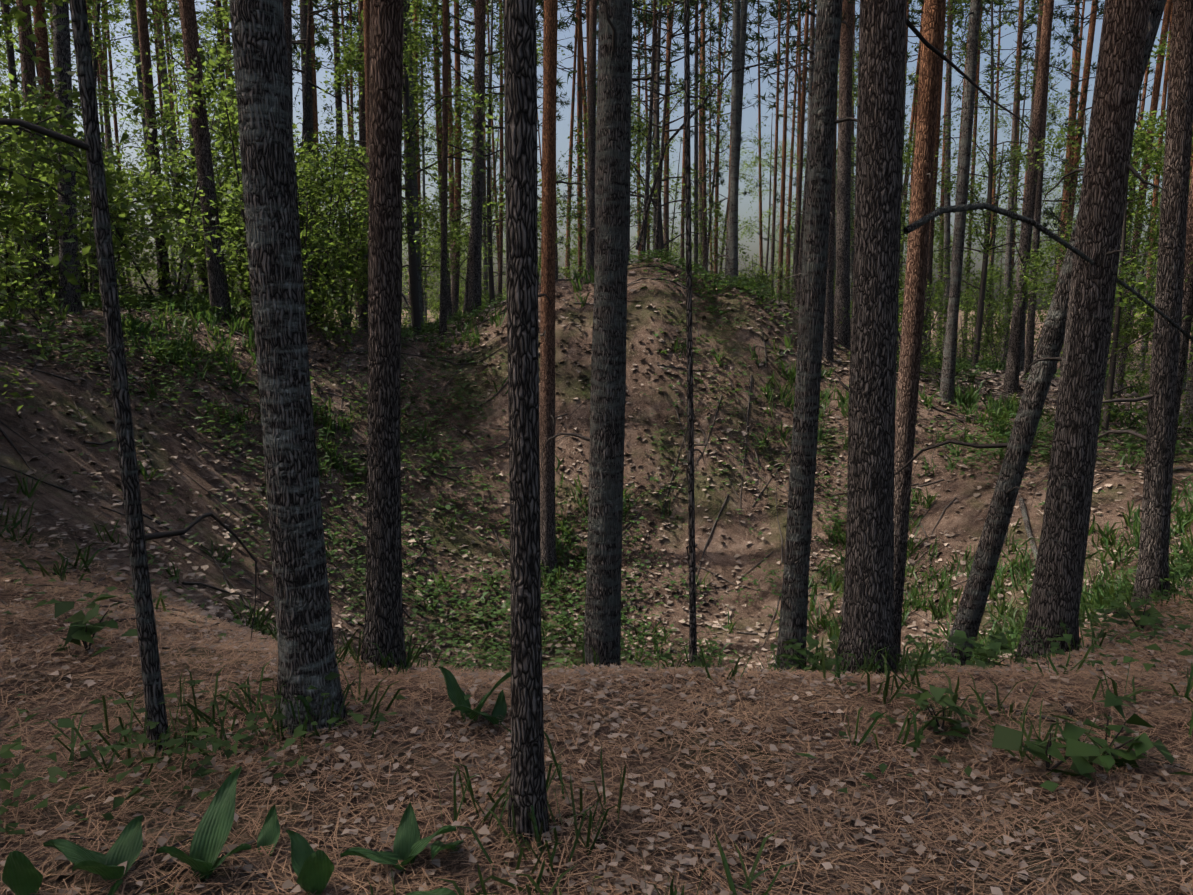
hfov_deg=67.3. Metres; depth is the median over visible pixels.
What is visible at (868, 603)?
pine
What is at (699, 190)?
pine
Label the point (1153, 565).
pine
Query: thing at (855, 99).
birch
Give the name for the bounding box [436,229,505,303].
birch
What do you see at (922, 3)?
pine
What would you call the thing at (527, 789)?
pine
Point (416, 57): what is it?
pine
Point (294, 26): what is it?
pine
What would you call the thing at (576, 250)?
birch
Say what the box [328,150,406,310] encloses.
birch
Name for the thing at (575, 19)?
pine
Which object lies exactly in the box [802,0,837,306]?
pine
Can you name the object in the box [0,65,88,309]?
shrub
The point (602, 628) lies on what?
pine
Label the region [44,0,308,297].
birch
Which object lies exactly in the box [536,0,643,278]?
pine
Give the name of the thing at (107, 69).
pine
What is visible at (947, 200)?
pine
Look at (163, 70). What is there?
pine
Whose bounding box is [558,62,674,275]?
birch
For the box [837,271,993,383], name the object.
shrub
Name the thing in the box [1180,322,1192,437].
pine
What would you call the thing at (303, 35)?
pine
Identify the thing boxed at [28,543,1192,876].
trunk foot grass
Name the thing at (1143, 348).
pine
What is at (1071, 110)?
pine
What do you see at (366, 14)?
pine
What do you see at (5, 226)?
pine
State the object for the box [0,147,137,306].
shrub
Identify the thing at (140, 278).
birch
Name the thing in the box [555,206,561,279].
pine
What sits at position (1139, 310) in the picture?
shrub
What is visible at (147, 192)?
shrub
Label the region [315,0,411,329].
pine
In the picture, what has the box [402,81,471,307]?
birch
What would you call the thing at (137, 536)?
pine
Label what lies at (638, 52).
pine
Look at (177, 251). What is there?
birch
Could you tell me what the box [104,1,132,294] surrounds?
pine
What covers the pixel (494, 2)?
pine
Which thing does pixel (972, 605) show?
pine
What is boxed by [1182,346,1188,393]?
pine
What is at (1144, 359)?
shrub
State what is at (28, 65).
pine
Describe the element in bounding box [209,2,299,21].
pine
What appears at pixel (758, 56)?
pine
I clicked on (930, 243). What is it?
pine
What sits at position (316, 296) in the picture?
shrub
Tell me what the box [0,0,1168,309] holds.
sky
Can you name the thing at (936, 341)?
shrub
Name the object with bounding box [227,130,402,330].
shrub
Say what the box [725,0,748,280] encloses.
pine
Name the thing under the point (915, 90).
pine
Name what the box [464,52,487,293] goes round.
pine
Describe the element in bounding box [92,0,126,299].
pine
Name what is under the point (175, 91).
pine
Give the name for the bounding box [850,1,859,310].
pine
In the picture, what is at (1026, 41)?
pine
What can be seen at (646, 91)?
pine
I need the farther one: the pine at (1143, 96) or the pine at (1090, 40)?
the pine at (1143, 96)
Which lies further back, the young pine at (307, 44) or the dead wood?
the young pine at (307, 44)
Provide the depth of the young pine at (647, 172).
16.56 m
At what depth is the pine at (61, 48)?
11.21 m
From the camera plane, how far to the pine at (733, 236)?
16.08 m
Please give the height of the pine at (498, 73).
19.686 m
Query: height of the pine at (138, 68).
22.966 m
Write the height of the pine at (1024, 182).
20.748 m
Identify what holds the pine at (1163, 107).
on the ground at (960, 517)
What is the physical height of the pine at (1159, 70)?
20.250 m
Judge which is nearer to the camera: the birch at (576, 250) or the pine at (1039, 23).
the pine at (1039, 23)
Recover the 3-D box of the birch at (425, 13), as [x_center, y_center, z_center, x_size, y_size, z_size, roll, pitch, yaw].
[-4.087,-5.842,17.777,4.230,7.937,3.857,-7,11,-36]
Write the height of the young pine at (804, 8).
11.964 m
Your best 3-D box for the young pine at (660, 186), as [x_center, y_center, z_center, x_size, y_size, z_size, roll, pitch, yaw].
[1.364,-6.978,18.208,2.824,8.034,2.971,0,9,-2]
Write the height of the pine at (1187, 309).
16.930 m
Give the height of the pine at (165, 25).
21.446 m
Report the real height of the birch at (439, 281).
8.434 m
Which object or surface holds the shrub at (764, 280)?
on the ground at (960, 517)
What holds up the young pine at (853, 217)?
on the ground at (960, 517)
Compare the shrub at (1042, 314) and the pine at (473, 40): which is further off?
the pine at (473, 40)
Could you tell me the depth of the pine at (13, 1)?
31.97 m
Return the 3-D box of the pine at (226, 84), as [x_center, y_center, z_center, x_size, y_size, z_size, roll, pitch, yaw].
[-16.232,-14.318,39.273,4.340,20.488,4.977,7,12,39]
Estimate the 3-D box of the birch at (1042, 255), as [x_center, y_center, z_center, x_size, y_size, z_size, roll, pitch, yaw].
[7.306,-2.510,13.354,1.995,4.670,3.286,8,12,43]
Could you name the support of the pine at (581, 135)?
on the ground at (960, 517)
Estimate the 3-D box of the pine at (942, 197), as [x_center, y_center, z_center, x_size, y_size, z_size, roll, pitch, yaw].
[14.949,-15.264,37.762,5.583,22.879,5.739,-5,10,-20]
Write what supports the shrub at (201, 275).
on the ground at (960, 517)
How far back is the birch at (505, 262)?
72.15 m
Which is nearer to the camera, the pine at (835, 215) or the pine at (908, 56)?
the pine at (835, 215)
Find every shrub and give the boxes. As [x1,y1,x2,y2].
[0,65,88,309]
[0,105,172,303]
[0,146,192,308]
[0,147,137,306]
[0,182,88,308]
[0,216,30,297]
[0,244,35,310]
[0,260,69,418]
[0,306,26,367]
[6,108,247,308]
[108,27,367,329]
[113,119,358,304]
[175,162,320,306]
[196,182,368,351]
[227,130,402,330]
[298,174,403,326]
[348,252,462,329]
[428,274,489,321]
[738,253,792,295]
[748,261,835,305]
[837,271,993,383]
[928,305,1011,360]
[928,320,970,356]
[958,272,1047,368]
[959,287,1059,363]
[1107,314,1151,369]
[1113,275,1187,397]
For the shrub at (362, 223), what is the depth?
13.99 m
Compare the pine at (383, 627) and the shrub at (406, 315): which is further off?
the shrub at (406, 315)
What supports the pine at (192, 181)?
on the ground at (960, 517)
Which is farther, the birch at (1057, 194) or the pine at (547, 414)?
the birch at (1057, 194)
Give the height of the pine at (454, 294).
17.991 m
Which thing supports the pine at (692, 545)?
on the ground at (960, 517)
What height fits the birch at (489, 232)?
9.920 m
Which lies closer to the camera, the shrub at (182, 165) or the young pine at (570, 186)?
the shrub at (182, 165)
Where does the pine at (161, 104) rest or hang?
on the ground at (960, 517)
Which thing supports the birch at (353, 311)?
on the ground at (960, 517)
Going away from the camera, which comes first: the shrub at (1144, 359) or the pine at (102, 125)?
the shrub at (1144, 359)
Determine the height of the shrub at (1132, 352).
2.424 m
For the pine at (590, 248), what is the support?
on the ground at (960, 517)
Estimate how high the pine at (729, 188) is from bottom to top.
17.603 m
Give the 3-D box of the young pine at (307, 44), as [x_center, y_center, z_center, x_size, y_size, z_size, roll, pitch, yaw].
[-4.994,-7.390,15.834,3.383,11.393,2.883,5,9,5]
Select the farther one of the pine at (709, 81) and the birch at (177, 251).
the birch at (177, 251)
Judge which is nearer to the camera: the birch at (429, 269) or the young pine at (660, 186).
the young pine at (660, 186)
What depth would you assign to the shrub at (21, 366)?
7.07 m
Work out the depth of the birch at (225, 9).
18.90 m
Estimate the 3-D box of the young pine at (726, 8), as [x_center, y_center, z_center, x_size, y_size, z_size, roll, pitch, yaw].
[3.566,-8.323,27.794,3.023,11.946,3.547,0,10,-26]
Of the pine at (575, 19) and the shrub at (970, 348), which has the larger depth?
the pine at (575, 19)
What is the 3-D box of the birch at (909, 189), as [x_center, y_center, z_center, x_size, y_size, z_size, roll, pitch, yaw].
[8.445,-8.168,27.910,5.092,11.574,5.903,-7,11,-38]
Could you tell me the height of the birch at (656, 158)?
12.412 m
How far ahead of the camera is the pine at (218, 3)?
19.93 m
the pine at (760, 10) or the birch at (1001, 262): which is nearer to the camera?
the pine at (760, 10)
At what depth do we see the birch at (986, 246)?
17.43 m
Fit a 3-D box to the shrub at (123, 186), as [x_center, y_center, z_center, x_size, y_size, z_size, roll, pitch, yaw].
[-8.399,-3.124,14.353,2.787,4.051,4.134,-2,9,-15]
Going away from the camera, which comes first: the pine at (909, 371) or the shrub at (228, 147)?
the pine at (909, 371)
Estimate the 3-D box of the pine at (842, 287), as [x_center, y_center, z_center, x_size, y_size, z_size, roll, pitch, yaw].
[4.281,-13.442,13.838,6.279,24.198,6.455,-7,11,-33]
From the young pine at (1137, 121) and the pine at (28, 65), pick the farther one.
the young pine at (1137, 121)
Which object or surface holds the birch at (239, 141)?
on the ground at (960, 517)
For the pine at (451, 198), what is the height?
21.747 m
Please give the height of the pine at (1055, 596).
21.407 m
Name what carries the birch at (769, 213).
on the ground at (960, 517)
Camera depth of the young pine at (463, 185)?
31.43 m
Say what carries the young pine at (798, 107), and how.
on the ground at (960, 517)
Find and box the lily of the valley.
[2,666,510,894]
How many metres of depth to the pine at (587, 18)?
21.19 m
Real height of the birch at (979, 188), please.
6.802 m
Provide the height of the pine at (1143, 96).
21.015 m
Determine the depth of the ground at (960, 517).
9.12 m
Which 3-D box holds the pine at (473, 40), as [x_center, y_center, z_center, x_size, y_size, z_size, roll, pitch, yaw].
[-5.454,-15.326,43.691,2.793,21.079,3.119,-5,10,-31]
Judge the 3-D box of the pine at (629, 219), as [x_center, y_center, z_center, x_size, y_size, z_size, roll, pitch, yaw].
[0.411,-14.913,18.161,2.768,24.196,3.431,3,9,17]
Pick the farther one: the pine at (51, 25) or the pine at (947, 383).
the pine at (51, 25)
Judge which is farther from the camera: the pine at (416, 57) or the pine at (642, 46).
the pine at (642, 46)
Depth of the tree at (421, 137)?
18.93 m
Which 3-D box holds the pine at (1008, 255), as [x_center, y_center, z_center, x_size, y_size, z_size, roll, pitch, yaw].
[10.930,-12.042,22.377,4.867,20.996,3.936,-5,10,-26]
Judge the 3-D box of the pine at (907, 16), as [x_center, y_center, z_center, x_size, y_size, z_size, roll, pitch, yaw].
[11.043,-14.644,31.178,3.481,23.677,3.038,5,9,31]
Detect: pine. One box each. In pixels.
[0,0,33,299]
[0,0,274,751]
[1,1,34,295]
[1,68,13,292]
[16,0,53,309]
[16,0,81,313]
[31,0,58,298]
[49,0,53,66]
[86,0,96,97]
[91,0,215,293]
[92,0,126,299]
[93,24,104,157]
[100,1,195,288]
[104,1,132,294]
[120,0,204,291]
[129,0,189,297]
[136,0,171,297]
[148,0,221,291]
[153,0,192,298]
[168,0,244,299]
[177,3,199,293]
[178,0,231,319]
[208,0,359,259]
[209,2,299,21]
[215,0,235,296]
[222,0,246,272]
[229,0,347,736]
[283,0,333,270]
[291,0,357,205]
[291,0,357,315]
[297,0,324,303]
[310,17,320,270]
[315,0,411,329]
[325,0,359,300]
[327,1,432,112]
[331,0,348,327]
[348,0,409,672]
[356,0,369,278]
[358,0,367,331]
[402,0,423,323]
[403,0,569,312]
[408,2,422,326]
[411,2,442,324]
[411,9,442,174]
[413,0,475,317]
[432,0,457,319]
[437,0,453,295]
[439,0,447,336]
[448,1,468,315]
[450,0,502,267]
[459,0,494,317]
[459,0,503,195]
[459,0,566,168]
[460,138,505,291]
[463,0,504,261]
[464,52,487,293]
[483,62,584,259]
[496,0,503,302]
[503,0,550,841]
[536,0,582,117]
[536,0,598,275]
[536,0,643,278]
[536,0,652,241]
[539,0,586,261]
[540,0,592,578]
[541,0,631,667]
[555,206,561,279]
[556,70,654,231]
[570,0,674,102]
[577,0,699,256]
[582,0,596,190]
[582,0,698,255]
[586,0,596,276]
[597,0,731,256]
[628,144,630,259]
[632,0,676,258]
[638,0,730,269]
[649,1,660,257]
[659,0,671,256]
[662,0,769,276]
[676,0,752,280]
[683,0,753,282]
[684,0,714,667]
[693,0,704,272]
[698,1,732,274]
[700,3,711,280]
[705,0,739,285]
[717,0,801,293]
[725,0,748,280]
[725,25,750,270]
[729,0,816,300]
[740,0,858,216]
[744,0,856,304]
[745,0,858,310]
[757,81,836,305]
[768,0,780,293]
[768,21,857,361]
[775,0,856,671]
[783,0,809,306]
[788,3,859,302]
[794,84,812,309]
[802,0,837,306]
[806,0,814,155]
[830,0,1044,675]
[834,0,855,348]
[834,77,918,246]
[836,78,913,250]
[844,0,1166,669]
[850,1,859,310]
[854,21,919,214]
[857,0,966,344]
[894,0,943,665]
[897,0,909,341]
[906,0,946,360]
[907,1,964,244]
[912,0,985,246]
[915,0,982,349]
[939,0,980,403]
[943,0,957,352]
[951,0,1061,347]
[958,0,1074,342]
[961,0,982,355]
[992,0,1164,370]
[1000,0,1024,361]
[1003,0,1053,394]
[1010,16,1050,380]
[1014,0,1165,663]
[1017,126,1029,244]
[1020,0,1045,371]
[1028,0,1103,281]
[1029,0,1192,609]
[1035,0,1096,373]
[1055,0,1080,283]
[1059,80,1192,369]
[1082,1,1172,317]
[1113,0,1172,394]
[1131,181,1162,372]
[1140,3,1172,350]
[1141,130,1192,344]
[1143,166,1192,467]
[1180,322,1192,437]
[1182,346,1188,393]
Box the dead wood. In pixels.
[635,57,1192,714]
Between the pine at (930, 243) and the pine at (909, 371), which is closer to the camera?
the pine at (909, 371)
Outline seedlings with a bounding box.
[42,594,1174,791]
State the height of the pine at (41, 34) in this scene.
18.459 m
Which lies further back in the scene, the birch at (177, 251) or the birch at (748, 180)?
the birch at (177, 251)
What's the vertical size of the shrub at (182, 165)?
4.333 m
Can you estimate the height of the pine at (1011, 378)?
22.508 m
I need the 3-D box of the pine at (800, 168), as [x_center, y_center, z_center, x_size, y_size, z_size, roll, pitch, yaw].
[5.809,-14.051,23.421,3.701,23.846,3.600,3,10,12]
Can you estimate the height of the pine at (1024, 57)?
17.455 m
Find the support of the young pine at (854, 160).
on the ground at (960, 517)
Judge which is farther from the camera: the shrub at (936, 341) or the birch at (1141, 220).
the shrub at (936, 341)
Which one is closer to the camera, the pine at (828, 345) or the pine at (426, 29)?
the pine at (828, 345)
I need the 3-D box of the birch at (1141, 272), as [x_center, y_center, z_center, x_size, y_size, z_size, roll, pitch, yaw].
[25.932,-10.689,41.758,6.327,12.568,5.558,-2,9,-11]
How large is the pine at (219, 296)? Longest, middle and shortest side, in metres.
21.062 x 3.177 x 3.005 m
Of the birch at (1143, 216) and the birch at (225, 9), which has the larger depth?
the birch at (1143, 216)
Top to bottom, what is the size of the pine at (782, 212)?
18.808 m
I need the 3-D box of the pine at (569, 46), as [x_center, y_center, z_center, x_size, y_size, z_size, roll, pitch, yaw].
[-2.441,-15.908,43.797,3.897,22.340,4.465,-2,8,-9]
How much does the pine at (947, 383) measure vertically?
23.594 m
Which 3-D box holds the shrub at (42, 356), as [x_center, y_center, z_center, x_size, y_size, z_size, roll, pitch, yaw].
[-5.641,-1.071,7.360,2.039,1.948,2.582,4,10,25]
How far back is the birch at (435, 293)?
36.14 m
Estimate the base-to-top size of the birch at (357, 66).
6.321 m
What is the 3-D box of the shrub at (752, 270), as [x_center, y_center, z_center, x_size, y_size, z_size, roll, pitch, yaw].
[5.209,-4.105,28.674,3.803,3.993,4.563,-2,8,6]
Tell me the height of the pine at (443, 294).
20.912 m
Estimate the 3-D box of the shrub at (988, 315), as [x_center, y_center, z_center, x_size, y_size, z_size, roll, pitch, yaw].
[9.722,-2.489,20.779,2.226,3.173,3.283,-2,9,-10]
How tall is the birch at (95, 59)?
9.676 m
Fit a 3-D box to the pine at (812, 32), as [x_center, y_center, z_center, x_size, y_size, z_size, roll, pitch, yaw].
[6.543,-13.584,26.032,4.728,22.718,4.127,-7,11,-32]
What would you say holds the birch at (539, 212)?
on the ground at (960, 517)
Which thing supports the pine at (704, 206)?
on the ground at (960, 517)
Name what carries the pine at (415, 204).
on the ground at (960, 517)
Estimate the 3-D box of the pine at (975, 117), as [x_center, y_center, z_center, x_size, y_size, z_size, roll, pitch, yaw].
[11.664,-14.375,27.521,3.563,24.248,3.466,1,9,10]
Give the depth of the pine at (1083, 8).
36.59 m
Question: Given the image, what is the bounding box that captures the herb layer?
[0,248,1192,894]
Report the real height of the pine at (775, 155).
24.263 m
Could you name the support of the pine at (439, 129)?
on the ground at (960, 517)
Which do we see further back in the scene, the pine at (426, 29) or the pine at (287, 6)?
the pine at (426, 29)
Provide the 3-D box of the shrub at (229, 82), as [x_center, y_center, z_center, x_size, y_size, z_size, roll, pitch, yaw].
[-5.628,-3.677,13.914,5.058,4.426,4.215,8,13,37]
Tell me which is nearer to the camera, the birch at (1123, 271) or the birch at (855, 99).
the birch at (1123, 271)
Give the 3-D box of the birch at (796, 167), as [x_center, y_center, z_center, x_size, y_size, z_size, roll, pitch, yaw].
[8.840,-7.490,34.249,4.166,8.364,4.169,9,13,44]
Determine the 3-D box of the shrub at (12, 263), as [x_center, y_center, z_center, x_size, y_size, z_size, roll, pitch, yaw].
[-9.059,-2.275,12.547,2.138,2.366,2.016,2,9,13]
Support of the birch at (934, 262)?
on the ground at (960, 517)
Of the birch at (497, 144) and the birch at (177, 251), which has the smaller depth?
the birch at (497, 144)
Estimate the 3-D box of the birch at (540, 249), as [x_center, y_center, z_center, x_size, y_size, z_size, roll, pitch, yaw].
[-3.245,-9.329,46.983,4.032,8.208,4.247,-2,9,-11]
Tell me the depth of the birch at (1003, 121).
34.40 m
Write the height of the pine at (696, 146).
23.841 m
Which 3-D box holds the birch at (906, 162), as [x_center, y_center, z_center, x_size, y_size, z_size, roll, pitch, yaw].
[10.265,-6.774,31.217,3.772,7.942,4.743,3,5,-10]
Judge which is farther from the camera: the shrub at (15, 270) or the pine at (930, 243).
the pine at (930, 243)
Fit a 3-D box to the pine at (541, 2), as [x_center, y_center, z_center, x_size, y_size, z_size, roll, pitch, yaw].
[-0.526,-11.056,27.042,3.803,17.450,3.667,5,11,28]
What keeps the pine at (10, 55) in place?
on the ground at (960, 517)
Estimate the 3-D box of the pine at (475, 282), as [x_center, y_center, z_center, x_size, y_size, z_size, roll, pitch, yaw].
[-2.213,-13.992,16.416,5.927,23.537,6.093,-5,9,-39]
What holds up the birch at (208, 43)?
on the ground at (960, 517)
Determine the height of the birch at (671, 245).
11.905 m
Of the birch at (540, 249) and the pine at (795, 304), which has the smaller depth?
the pine at (795, 304)
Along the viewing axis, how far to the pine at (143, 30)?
14.66 m
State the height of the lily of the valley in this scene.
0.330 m
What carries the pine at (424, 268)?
on the ground at (960, 517)
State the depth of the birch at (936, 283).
30.62 m
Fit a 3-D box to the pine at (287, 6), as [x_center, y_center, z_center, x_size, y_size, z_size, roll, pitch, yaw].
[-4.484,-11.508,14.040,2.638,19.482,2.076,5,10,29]
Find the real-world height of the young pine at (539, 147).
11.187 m
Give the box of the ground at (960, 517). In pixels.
[0,261,1192,894]
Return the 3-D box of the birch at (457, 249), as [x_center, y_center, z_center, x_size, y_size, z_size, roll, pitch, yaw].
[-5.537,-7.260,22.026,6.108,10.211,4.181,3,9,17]
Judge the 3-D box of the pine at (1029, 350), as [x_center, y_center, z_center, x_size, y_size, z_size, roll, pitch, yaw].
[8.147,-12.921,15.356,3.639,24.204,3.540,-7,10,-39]
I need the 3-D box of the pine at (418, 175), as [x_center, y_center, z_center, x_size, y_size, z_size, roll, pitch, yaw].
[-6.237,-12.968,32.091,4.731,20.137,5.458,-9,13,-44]
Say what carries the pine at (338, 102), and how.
on the ground at (960, 517)
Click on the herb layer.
(1098, 598)
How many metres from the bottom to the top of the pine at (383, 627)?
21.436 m
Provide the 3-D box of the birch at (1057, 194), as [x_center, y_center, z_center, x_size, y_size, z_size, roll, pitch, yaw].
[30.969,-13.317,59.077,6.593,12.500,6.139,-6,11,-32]
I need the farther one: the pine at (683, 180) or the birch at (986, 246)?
the pine at (683, 180)
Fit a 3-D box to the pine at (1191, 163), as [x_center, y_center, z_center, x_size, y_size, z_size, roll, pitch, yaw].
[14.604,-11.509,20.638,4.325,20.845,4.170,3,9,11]
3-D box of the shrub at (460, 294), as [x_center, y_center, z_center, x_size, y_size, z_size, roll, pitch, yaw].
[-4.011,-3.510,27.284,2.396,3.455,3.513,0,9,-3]
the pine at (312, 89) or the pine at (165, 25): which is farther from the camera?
the pine at (165, 25)
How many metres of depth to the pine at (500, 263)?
27.13 m
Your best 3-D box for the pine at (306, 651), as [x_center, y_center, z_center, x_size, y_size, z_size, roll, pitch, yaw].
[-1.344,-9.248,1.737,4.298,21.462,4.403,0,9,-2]
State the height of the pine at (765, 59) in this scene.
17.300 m
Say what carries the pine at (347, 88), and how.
on the ground at (960, 517)
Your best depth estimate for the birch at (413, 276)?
15.81 m
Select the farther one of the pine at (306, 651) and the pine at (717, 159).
the pine at (717, 159)
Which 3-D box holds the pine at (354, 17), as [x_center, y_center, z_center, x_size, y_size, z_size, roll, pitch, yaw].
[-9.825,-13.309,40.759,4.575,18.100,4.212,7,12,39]
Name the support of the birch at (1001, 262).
on the ground at (960, 517)
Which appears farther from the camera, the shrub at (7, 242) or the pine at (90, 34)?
the pine at (90, 34)
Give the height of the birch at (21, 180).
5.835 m
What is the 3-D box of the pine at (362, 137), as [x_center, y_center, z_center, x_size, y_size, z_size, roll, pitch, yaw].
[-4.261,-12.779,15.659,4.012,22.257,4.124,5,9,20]
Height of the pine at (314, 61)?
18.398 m
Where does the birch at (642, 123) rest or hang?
on the ground at (960, 517)
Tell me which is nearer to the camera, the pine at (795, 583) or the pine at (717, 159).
the pine at (795, 583)
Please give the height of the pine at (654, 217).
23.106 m
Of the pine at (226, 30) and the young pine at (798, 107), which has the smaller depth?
the pine at (226, 30)
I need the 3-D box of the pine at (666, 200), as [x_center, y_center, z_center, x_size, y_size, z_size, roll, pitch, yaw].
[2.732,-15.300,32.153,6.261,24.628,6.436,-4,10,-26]
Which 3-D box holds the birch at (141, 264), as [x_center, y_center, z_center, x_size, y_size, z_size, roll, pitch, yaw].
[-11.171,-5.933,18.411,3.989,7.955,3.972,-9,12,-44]
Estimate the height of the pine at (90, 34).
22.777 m
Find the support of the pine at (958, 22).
on the ground at (960, 517)
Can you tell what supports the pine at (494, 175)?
on the ground at (960, 517)
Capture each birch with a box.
[0,0,184,298]
[0,0,191,297]
[0,0,213,305]
[0,0,221,293]
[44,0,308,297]
[125,231,155,291]
[147,0,417,295]
[168,214,197,290]
[171,25,320,303]
[197,40,297,280]
[296,0,559,335]
[302,0,451,309]
[305,0,497,295]
[311,0,497,322]
[324,200,359,325]
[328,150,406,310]
[354,183,464,319]
[402,0,570,303]
[402,70,505,312]
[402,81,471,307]
[430,210,466,322]
[432,98,540,294]
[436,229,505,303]
[502,191,570,298]
[502,218,559,298]
[538,168,584,278]
[556,0,756,277]
[556,107,684,279]
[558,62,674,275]
[562,200,585,273]
[564,93,683,277]
[631,136,714,267]
[670,87,793,279]
[726,111,803,295]
[774,139,855,318]
[776,35,937,300]
[781,0,979,336]
[850,127,942,348]
[898,224,969,353]
[901,0,1155,369]
[929,143,1059,356]
[932,220,952,330]
[951,57,1077,355]
[975,226,1019,326]
[984,113,1192,443]
[1011,153,1083,311]
[1012,111,1159,422]
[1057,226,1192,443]
[1110,31,1192,381]
[1113,142,1164,322]
[1116,108,1166,346]
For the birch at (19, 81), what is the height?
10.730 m
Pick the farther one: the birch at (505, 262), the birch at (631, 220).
the birch at (505, 262)

